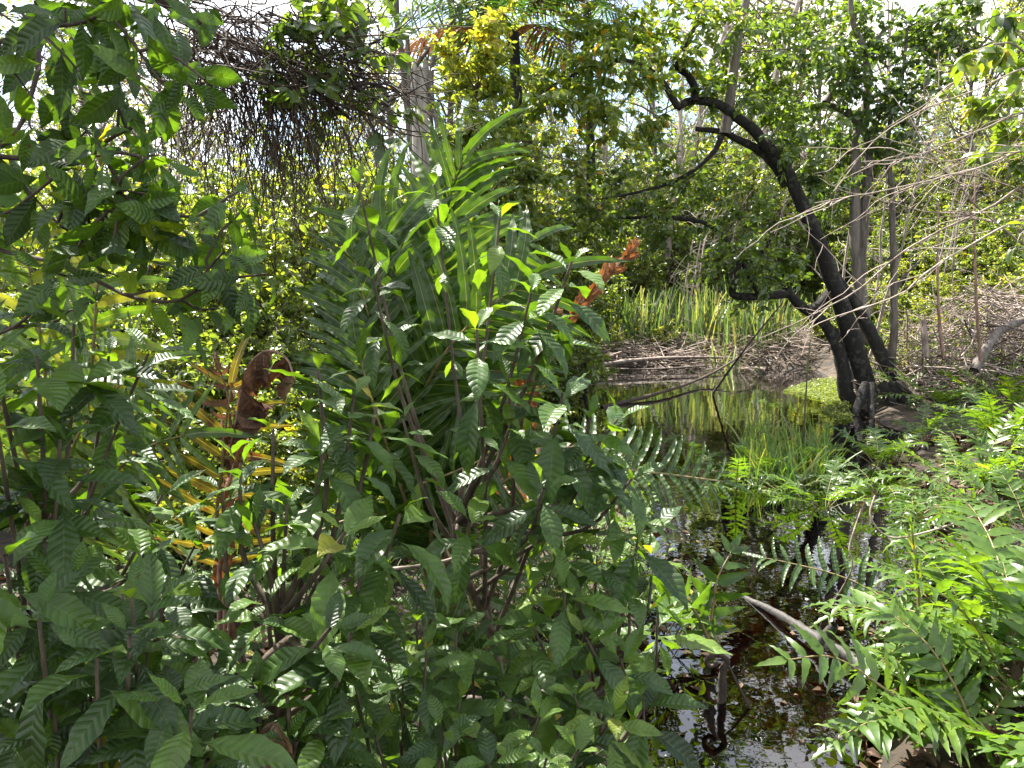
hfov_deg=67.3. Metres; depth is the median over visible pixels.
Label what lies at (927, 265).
leafy shrub
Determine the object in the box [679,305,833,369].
dead branch heap
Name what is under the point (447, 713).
coffee shrub
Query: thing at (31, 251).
leafy shrub
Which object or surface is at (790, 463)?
island grass
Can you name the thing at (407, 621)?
plant
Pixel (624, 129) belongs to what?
pale tree
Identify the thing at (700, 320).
reed clump
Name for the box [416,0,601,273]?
vine bush
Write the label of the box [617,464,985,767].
sunken leaves
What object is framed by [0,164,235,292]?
leafy shrub
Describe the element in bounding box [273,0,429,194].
leafy tree
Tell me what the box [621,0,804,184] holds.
leafy tree
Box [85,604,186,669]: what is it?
plant
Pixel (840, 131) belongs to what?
leafy shrub
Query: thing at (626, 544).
plant
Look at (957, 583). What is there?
fern
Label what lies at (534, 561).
plant
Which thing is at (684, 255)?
leafy shrub
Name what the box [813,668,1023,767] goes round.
fern
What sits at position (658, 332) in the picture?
leafy shrub
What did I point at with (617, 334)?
leafy shrub
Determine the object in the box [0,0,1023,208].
sky
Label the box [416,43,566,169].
bare sapling
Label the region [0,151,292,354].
leafy shrub
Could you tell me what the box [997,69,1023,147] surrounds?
pale tree
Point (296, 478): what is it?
leafy shrub
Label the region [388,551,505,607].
plant
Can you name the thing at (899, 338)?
grass
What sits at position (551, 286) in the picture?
leafy shrub
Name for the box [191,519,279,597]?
plant
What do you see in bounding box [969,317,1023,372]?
fallen branch
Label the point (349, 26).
vine tangle
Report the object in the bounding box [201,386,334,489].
leafy shrub
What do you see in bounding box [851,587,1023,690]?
fern
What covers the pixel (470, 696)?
dead stick
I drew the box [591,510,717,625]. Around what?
plant
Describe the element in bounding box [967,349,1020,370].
fern
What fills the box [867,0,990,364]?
slender tree
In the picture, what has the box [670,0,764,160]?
pale tree
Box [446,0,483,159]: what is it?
bare tree
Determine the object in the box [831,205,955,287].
leafy shrub
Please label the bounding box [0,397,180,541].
leafy shrub
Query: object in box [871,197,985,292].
leafy shrub
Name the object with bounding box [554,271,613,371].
leafy shrub
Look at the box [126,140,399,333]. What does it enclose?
leafy shrub
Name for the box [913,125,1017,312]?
bare sapling
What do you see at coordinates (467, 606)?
plant
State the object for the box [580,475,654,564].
plant
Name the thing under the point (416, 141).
dead snag
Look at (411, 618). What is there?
plant
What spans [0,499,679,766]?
leaf litter
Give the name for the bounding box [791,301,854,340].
leafy shrub
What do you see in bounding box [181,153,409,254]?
leafy shrub
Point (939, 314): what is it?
sapling stem
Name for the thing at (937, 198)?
leafy shrub
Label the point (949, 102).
pale tree
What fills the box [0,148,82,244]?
leafy shrub
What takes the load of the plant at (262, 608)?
on the water
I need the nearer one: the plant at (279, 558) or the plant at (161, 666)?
the plant at (161, 666)
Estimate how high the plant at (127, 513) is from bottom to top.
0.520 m
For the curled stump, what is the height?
0.280 m
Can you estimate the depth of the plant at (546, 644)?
2.78 m
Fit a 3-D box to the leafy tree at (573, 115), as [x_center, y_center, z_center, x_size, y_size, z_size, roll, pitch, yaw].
[2.389,-6.700,21.762,5.256,9.870,5.072,-2,8,-11]
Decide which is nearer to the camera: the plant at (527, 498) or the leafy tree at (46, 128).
the plant at (527, 498)
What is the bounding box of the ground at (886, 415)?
[0,281,1023,767]
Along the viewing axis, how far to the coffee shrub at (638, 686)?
1.72 m
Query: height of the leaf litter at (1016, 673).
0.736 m
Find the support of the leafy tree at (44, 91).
on the water
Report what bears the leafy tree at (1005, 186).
on the ground at (886, 415)
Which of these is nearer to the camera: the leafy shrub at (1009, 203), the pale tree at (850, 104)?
the leafy shrub at (1009, 203)
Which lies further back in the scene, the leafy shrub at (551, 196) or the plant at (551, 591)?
the leafy shrub at (551, 196)
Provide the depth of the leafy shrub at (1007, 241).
14.57 m
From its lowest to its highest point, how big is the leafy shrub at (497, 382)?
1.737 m
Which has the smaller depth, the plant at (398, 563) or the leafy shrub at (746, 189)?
the plant at (398, 563)
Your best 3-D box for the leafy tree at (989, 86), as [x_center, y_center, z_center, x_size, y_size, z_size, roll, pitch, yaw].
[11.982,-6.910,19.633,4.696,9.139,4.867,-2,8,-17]
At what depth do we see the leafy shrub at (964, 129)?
21.80 m
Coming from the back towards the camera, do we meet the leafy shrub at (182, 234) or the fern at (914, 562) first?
the leafy shrub at (182, 234)
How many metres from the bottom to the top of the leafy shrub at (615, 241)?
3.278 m
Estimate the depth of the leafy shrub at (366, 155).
10.70 m
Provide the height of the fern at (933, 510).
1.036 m
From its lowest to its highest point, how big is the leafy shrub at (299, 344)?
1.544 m
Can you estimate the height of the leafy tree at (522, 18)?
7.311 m
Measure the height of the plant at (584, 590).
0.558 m
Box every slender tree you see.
[797,0,956,342]
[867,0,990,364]
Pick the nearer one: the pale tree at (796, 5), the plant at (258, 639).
the plant at (258, 639)
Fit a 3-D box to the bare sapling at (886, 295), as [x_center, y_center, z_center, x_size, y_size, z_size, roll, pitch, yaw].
[5.221,-2.176,11.319,2.874,4.659,1.898,8,11,44]
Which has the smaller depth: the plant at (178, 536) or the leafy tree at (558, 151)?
the plant at (178, 536)
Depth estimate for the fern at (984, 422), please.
6.95 m
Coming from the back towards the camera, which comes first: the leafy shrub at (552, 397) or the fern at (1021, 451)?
the leafy shrub at (552, 397)
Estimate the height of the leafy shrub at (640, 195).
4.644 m
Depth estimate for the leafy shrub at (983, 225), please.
17.22 m
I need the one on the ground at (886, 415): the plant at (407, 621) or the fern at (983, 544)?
the fern at (983, 544)
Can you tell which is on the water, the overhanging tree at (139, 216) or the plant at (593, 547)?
the overhanging tree at (139, 216)
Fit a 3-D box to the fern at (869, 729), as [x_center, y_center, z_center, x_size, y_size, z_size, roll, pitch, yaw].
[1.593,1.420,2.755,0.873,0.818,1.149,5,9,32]
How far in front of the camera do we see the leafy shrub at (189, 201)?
10.72 m
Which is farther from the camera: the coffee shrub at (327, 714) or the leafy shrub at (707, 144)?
the leafy shrub at (707, 144)
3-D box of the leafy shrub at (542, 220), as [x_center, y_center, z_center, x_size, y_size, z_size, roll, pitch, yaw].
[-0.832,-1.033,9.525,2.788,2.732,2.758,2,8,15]
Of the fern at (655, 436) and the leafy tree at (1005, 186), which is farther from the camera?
the leafy tree at (1005, 186)
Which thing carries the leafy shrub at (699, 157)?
on the ground at (886, 415)
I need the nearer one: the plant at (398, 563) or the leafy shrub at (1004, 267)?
the plant at (398, 563)
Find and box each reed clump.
[603,282,700,352]
[639,281,709,333]
[651,284,776,353]
[697,321,767,370]
[698,271,768,328]
[717,281,803,363]
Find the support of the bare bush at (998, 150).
on the ground at (886, 415)
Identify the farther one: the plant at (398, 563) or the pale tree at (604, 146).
the pale tree at (604, 146)
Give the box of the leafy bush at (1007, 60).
[934,8,1023,196]
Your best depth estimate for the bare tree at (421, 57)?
10.48 m
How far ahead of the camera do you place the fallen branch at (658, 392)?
11.18 m
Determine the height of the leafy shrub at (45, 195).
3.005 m
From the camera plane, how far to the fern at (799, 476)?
6.29 m
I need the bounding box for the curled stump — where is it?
[704,653,729,703]
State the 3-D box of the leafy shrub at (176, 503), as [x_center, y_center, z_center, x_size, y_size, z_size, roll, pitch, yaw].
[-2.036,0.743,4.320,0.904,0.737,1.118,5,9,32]
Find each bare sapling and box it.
[25,104,148,184]
[77,82,307,224]
[151,35,322,214]
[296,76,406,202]
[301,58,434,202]
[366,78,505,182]
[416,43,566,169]
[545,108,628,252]
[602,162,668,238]
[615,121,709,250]
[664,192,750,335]
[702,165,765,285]
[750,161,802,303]
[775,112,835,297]
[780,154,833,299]
[800,77,984,388]
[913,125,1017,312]
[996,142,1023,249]
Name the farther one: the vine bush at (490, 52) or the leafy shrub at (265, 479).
the vine bush at (490, 52)
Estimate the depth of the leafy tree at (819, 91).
23.51 m
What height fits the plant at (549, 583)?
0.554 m
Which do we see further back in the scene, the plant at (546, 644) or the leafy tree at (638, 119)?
the leafy tree at (638, 119)
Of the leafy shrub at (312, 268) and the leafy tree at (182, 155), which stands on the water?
the leafy shrub at (312, 268)
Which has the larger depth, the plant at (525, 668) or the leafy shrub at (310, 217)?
the leafy shrub at (310, 217)
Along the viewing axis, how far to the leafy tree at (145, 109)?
13.22 m
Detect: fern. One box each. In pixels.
[0,126,260,591]
[153,335,302,649]
[246,101,754,686]
[629,425,695,449]
[639,530,751,638]
[664,443,741,474]
[697,457,785,495]
[713,469,880,496]
[728,435,816,473]
[742,534,915,612]
[753,595,999,748]
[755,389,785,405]
[755,458,913,515]
[778,434,850,471]
[802,537,1023,767]
[806,422,927,464]
[809,526,1023,669]
[809,654,1023,767]
[812,454,941,506]
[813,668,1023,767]
[834,553,1023,698]
[841,554,1014,645]
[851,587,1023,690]
[856,401,974,441]
[858,471,1023,542]
[871,364,932,399]
[872,436,1013,485]
[874,376,991,407]
[876,412,1023,499]
[886,488,984,530]
[891,368,972,408]
[898,519,1022,613]
[899,417,1023,448]
[900,497,1016,593]
[902,464,1023,538]
[905,510,925,612]
[919,351,992,384]
[921,497,1023,646]
[927,429,1011,499]
[930,354,1023,400]
[931,385,1023,455]
[935,450,1023,498]
[946,364,1023,413]
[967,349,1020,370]
[1009,432,1023,468]
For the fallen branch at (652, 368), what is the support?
on the water
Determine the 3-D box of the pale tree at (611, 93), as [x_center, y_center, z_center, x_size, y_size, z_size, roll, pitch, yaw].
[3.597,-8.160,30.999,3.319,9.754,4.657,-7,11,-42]
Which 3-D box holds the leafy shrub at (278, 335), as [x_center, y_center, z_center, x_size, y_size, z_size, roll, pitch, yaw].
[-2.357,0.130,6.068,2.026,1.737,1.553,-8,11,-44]
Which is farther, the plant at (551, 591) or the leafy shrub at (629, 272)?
the leafy shrub at (629, 272)
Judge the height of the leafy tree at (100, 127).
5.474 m
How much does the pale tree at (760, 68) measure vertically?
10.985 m
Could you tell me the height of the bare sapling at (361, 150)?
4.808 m
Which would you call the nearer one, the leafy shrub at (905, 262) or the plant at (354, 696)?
the plant at (354, 696)
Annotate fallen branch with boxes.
[577,356,760,370]
[600,338,763,407]
[604,365,703,369]
[712,303,782,393]
[920,320,929,357]
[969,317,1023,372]
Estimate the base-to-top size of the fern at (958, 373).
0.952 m
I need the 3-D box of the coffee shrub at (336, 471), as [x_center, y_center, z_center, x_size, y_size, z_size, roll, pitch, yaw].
[-0.401,0.665,1.605,0.569,1.456,0.585,0,8,0]
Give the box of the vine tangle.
[0,0,492,287]
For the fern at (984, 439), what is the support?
on the ground at (886, 415)
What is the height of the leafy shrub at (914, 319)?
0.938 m
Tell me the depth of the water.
4.89 m
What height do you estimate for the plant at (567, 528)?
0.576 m
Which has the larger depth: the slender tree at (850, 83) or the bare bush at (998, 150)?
the slender tree at (850, 83)
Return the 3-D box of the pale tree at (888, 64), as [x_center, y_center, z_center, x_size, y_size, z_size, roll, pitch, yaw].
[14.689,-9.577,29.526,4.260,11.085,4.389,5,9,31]
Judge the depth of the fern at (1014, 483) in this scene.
4.78 m
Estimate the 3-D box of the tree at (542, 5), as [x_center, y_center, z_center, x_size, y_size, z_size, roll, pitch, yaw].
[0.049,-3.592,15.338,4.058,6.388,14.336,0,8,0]
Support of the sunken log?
in the water
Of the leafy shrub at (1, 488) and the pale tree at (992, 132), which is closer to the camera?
the leafy shrub at (1, 488)
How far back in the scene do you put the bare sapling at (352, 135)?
10.03 m
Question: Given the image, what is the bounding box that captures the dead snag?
[410,57,435,186]
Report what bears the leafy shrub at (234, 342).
on the ground at (886, 415)
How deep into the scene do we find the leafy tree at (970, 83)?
17.62 m
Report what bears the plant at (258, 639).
on the ground at (886, 415)
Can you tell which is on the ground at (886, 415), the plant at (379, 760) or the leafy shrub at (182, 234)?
the plant at (379, 760)
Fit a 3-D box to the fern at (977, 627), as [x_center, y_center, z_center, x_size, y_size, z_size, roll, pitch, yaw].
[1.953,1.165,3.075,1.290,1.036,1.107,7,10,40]
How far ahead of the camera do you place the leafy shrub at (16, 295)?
5.39 m
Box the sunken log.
[744,596,884,683]
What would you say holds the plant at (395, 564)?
on the ground at (886, 415)
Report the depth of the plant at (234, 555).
4.59 m
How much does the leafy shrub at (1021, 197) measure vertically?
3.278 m
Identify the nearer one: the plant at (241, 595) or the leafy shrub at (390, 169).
the plant at (241, 595)
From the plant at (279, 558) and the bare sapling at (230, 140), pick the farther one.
the bare sapling at (230, 140)
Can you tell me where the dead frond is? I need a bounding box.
[487,236,640,552]
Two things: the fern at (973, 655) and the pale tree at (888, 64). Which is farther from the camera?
the pale tree at (888, 64)
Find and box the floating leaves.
[568,403,942,762]
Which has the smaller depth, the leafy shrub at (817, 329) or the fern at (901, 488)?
the fern at (901, 488)
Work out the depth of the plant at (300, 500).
4.33 m
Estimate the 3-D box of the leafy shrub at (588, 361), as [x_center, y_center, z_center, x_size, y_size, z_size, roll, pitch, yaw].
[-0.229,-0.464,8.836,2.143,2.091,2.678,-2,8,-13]
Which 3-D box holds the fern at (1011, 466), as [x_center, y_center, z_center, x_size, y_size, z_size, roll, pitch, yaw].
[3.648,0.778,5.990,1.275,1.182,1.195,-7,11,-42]
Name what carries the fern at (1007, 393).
on the ground at (886, 415)
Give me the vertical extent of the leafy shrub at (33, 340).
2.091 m
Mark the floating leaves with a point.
(802, 742)
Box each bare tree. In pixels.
[367,1,463,170]
[393,0,410,172]
[405,25,411,172]
[429,51,438,162]
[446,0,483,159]
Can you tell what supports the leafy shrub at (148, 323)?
on the ground at (886, 415)
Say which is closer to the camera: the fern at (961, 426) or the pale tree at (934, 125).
the fern at (961, 426)
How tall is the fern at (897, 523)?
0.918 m
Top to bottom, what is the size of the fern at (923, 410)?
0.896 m
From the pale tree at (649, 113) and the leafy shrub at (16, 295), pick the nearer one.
the leafy shrub at (16, 295)
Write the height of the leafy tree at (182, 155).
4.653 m
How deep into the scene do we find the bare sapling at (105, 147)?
12.96 m
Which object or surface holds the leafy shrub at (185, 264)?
on the ground at (886, 415)
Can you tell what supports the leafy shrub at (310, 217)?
on the water
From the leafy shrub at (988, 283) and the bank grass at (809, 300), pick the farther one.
the bank grass at (809, 300)
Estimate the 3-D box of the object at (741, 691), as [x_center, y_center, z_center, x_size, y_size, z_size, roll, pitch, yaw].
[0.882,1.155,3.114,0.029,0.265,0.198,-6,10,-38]
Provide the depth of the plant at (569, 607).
3.27 m
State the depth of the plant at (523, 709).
2.46 m
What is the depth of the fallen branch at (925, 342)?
9.83 m
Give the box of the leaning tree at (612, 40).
[498,0,921,414]
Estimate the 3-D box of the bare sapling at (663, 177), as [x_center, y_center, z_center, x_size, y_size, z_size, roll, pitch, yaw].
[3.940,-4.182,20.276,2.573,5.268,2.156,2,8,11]
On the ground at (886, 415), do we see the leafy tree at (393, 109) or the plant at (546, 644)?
the leafy tree at (393, 109)
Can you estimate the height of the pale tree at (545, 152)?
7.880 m
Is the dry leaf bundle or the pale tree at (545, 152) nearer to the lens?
the dry leaf bundle
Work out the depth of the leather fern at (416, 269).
2.79 m
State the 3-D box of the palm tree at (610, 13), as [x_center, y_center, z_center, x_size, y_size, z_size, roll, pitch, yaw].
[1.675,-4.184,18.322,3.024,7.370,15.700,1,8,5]
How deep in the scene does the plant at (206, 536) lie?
4.78 m
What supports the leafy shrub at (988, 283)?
on the ground at (886, 415)
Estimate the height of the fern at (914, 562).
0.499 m
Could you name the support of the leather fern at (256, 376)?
on the ground at (886, 415)
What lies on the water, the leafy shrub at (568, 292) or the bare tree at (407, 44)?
the bare tree at (407, 44)
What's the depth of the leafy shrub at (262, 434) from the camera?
4.77 m
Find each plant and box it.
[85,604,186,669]
[97,483,150,542]
[109,496,238,592]
[112,514,246,618]
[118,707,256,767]
[125,537,266,600]
[154,633,296,748]
[182,531,314,630]
[183,636,358,717]
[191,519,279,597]
[198,475,280,563]
[201,477,215,540]
[205,703,381,767]
[220,484,303,574]
[234,474,337,538]
[251,583,390,706]
[255,605,434,714]
[261,523,360,605]
[263,516,394,585]
[264,637,389,727]
[270,513,390,589]
[300,561,440,678]
[337,577,518,714]
[341,525,404,576]
[341,594,537,753]
[348,593,531,714]
[353,680,530,765]
[354,635,495,751]
[359,644,561,753]
[359,753,403,767]
[375,596,539,715]
[376,509,410,583]
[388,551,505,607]
[391,579,549,694]
[399,665,530,753]
[399,701,528,760]
[413,641,535,741]
[437,614,561,729]
[441,496,547,607]
[441,537,551,614]
[457,673,654,767]
[465,546,583,659]
[498,537,608,657]
[503,484,576,531]
[505,529,647,617]
[516,523,663,641]
[523,536,631,649]
[538,500,646,591]
[538,549,659,646]
[546,466,645,536]
[550,494,658,572]
[565,552,638,663]
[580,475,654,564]
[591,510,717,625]
[599,559,720,676]
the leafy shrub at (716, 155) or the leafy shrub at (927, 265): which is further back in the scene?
the leafy shrub at (716, 155)
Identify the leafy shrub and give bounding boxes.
[0,145,61,354]
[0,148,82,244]
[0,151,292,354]
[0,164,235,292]
[0,263,133,452]
[0,267,159,357]
[0,287,294,468]
[0,314,300,545]
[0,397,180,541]
[12,166,203,287]
[67,248,320,422]
[75,440,252,567]
[88,165,335,317]
[97,300,325,470]
[124,256,337,460]
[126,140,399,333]
[152,413,307,529]
[173,161,375,405]
[177,147,288,219]
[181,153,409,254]
[191,121,407,334]
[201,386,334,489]
[208,357,486,527]
[242,464,383,566]
[246,327,357,410]
[273,141,409,206]
[282,115,562,277]
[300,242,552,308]
[315,386,515,422]
[332,494,402,547]
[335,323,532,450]
[461,181,626,359]
[470,173,585,254]
[472,185,558,303]
[489,384,577,448]
[491,147,690,279]
[494,273,572,400]
[498,280,617,404]
[531,185,635,303]
[537,329,619,413]
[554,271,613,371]
[563,130,721,243]
[578,268,652,341]
[579,121,746,265]
[591,324,633,354]
[595,205,674,327]
[597,237,684,326]
[613,141,787,301]
[617,219,696,299]
[630,253,722,321]
[630,318,683,351]
[647,225,767,318]
[664,163,792,252]
[668,124,848,227]
[690,230,793,308]
[695,126,864,298]
[697,99,892,259]
[751,182,888,301]
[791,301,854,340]
[802,204,883,284]
[816,272,911,323]
[831,102,985,241]
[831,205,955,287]
[837,315,914,353]
[847,165,965,274]
[865,264,953,328]
[867,246,971,310]
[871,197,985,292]
[873,107,1023,234]
[874,235,979,308]
[874,292,974,337]
[898,302,993,347]
[920,262,1005,323]
[924,199,1023,295]
[932,196,1022,267]
[939,271,1023,322]
[944,188,1022,223]
[950,126,1022,200]
[952,187,1023,248]
[961,235,1023,279]
[985,173,1023,214]
[994,264,1023,316]
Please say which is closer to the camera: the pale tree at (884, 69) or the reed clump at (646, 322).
the reed clump at (646, 322)
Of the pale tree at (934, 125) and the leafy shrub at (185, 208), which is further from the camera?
the pale tree at (934, 125)
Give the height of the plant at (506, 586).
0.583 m
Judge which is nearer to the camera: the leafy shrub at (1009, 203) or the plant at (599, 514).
the plant at (599, 514)
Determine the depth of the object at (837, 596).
3.78 m
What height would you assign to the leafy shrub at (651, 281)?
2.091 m
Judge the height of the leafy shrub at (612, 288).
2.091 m
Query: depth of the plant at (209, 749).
1.99 m
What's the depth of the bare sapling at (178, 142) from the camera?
9.64 m
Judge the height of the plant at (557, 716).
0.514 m
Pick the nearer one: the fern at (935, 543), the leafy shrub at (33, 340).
the fern at (935, 543)
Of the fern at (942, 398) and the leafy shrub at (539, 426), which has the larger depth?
the fern at (942, 398)
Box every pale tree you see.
[175,121,231,167]
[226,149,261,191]
[522,87,572,210]
[545,45,685,220]
[578,66,628,161]
[595,65,697,200]
[597,110,641,169]
[611,9,754,295]
[649,0,803,246]
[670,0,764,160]
[690,0,809,159]
[713,0,888,250]
[748,0,864,143]
[803,8,899,131]
[803,60,904,151]
[859,29,925,139]
[861,0,943,137]
[861,36,993,207]
[903,54,995,162]
[921,0,994,157]
[922,0,1023,209]
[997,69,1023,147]
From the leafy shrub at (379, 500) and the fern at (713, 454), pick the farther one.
the fern at (713, 454)
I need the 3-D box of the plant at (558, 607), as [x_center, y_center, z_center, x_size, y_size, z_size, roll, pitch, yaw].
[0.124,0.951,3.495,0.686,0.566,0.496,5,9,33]
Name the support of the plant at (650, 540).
on the ground at (886, 415)
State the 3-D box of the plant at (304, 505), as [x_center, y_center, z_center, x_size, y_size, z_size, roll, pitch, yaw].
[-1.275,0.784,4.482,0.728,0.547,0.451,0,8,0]
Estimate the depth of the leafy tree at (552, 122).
22.80 m
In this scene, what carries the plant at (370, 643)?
on the water
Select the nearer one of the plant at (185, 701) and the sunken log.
the plant at (185, 701)
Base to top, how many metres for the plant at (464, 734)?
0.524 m
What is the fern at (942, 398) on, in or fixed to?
on the ground at (886, 415)
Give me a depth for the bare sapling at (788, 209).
20.04 m
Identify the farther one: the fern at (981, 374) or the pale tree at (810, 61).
the pale tree at (810, 61)
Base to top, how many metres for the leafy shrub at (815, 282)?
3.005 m
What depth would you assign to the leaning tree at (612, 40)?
9.65 m
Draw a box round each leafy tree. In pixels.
[0,0,191,213]
[2,104,83,193]
[25,85,124,191]
[85,5,230,204]
[156,94,254,197]
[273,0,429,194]
[295,53,409,202]
[353,0,557,202]
[431,0,576,215]
[456,0,660,237]
[498,46,620,251]
[516,2,688,261]
[607,2,716,235]
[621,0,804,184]
[663,71,749,200]
[690,0,834,206]
[734,0,871,206]
[767,0,921,234]
[823,30,982,249]
[871,0,1023,225]
[916,0,1023,238]
[982,142,1022,206]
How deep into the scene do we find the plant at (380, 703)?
2.58 m
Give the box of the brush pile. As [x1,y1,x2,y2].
[835,267,1023,411]
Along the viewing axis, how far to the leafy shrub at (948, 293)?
13.19 m
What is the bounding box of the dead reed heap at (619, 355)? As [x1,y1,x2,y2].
[594,313,808,368]
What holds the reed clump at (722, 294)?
on the ground at (886, 415)
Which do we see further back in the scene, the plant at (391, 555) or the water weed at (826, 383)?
the water weed at (826, 383)
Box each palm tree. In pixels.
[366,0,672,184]
[503,0,671,375]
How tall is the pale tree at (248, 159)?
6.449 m
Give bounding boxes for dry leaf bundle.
[260,721,294,760]
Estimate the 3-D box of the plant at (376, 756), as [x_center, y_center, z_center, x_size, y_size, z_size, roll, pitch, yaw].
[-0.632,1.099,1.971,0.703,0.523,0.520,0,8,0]
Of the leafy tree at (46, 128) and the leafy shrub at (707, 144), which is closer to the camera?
the leafy tree at (46, 128)
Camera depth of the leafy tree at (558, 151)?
19.70 m
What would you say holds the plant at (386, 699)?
on the ground at (886, 415)
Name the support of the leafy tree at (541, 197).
on the water
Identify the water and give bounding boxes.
[552,361,959,767]
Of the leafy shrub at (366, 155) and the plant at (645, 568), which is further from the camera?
the leafy shrub at (366, 155)
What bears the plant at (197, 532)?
on the water
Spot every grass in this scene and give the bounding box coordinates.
[593,282,834,353]
[725,409,861,485]
[782,283,1023,383]
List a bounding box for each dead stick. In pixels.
[377,539,502,570]
[463,689,546,704]
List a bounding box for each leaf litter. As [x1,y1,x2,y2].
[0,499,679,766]
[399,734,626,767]
[853,432,1023,767]
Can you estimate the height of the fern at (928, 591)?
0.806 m
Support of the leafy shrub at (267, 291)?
on the water
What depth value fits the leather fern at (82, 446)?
2.91 m
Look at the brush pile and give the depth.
10.23 m
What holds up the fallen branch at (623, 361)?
on the water
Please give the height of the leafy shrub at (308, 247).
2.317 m
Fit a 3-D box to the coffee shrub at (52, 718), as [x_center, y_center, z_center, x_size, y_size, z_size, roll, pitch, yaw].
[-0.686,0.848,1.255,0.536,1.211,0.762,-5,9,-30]
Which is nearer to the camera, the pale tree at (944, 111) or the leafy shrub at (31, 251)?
the leafy shrub at (31, 251)
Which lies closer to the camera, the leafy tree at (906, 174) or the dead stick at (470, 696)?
the dead stick at (470, 696)
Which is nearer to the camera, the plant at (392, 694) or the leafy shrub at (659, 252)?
the plant at (392, 694)
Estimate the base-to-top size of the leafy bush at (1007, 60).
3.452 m
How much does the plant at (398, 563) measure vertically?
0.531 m
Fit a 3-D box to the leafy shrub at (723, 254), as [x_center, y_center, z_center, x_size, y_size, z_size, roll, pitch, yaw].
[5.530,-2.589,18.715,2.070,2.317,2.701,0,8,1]
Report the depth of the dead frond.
3.48 m
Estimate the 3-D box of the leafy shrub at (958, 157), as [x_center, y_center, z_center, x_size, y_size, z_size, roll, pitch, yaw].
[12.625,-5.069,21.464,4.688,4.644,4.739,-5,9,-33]
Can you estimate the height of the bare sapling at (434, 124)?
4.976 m
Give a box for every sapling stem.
[936,204,944,356]
[973,166,982,360]
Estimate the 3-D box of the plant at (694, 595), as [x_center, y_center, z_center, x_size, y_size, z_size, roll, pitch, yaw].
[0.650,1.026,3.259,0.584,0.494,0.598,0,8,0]
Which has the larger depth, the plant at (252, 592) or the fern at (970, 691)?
the plant at (252, 592)
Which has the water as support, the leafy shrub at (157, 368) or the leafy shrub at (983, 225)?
the leafy shrub at (157, 368)
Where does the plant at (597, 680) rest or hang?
on the ground at (886, 415)
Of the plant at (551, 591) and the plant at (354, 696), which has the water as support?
the plant at (354, 696)
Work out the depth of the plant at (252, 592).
3.77 m
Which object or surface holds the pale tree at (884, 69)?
on the ground at (886, 415)
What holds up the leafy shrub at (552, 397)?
on the ground at (886, 415)
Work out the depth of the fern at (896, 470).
6.46 m
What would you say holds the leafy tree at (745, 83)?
on the ground at (886, 415)
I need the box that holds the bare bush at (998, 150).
[741,11,1023,355]
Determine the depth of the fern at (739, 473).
6.16 m
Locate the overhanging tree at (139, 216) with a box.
[0,0,275,385]
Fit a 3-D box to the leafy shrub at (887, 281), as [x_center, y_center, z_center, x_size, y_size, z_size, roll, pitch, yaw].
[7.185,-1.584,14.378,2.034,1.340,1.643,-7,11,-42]
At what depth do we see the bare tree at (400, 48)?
9.83 m
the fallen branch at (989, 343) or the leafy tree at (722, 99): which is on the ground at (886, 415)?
the leafy tree at (722, 99)
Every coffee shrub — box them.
[0,296,235,762]
[0,548,298,767]
[110,589,392,767]
[173,353,450,717]
[313,593,606,767]
[327,163,670,716]
[482,493,732,767]
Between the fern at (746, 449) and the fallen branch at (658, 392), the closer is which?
the fern at (746, 449)
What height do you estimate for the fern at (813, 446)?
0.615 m
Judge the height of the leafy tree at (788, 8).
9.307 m
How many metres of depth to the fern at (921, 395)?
9.54 m
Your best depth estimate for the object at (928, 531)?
3.83 m
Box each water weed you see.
[783,376,840,402]
[818,400,853,422]
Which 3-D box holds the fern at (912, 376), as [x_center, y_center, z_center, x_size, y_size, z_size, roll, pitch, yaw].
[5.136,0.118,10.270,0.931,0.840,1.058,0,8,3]
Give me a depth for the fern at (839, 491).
5.81 m
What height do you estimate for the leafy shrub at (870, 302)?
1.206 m
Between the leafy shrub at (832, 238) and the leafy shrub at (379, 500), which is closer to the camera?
the leafy shrub at (379, 500)
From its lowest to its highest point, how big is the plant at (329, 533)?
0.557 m
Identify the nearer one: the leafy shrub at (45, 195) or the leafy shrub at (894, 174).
the leafy shrub at (45, 195)
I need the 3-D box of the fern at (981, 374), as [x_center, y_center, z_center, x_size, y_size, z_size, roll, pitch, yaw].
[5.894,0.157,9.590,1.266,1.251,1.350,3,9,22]
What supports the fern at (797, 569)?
on the water
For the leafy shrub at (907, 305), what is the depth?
12.83 m

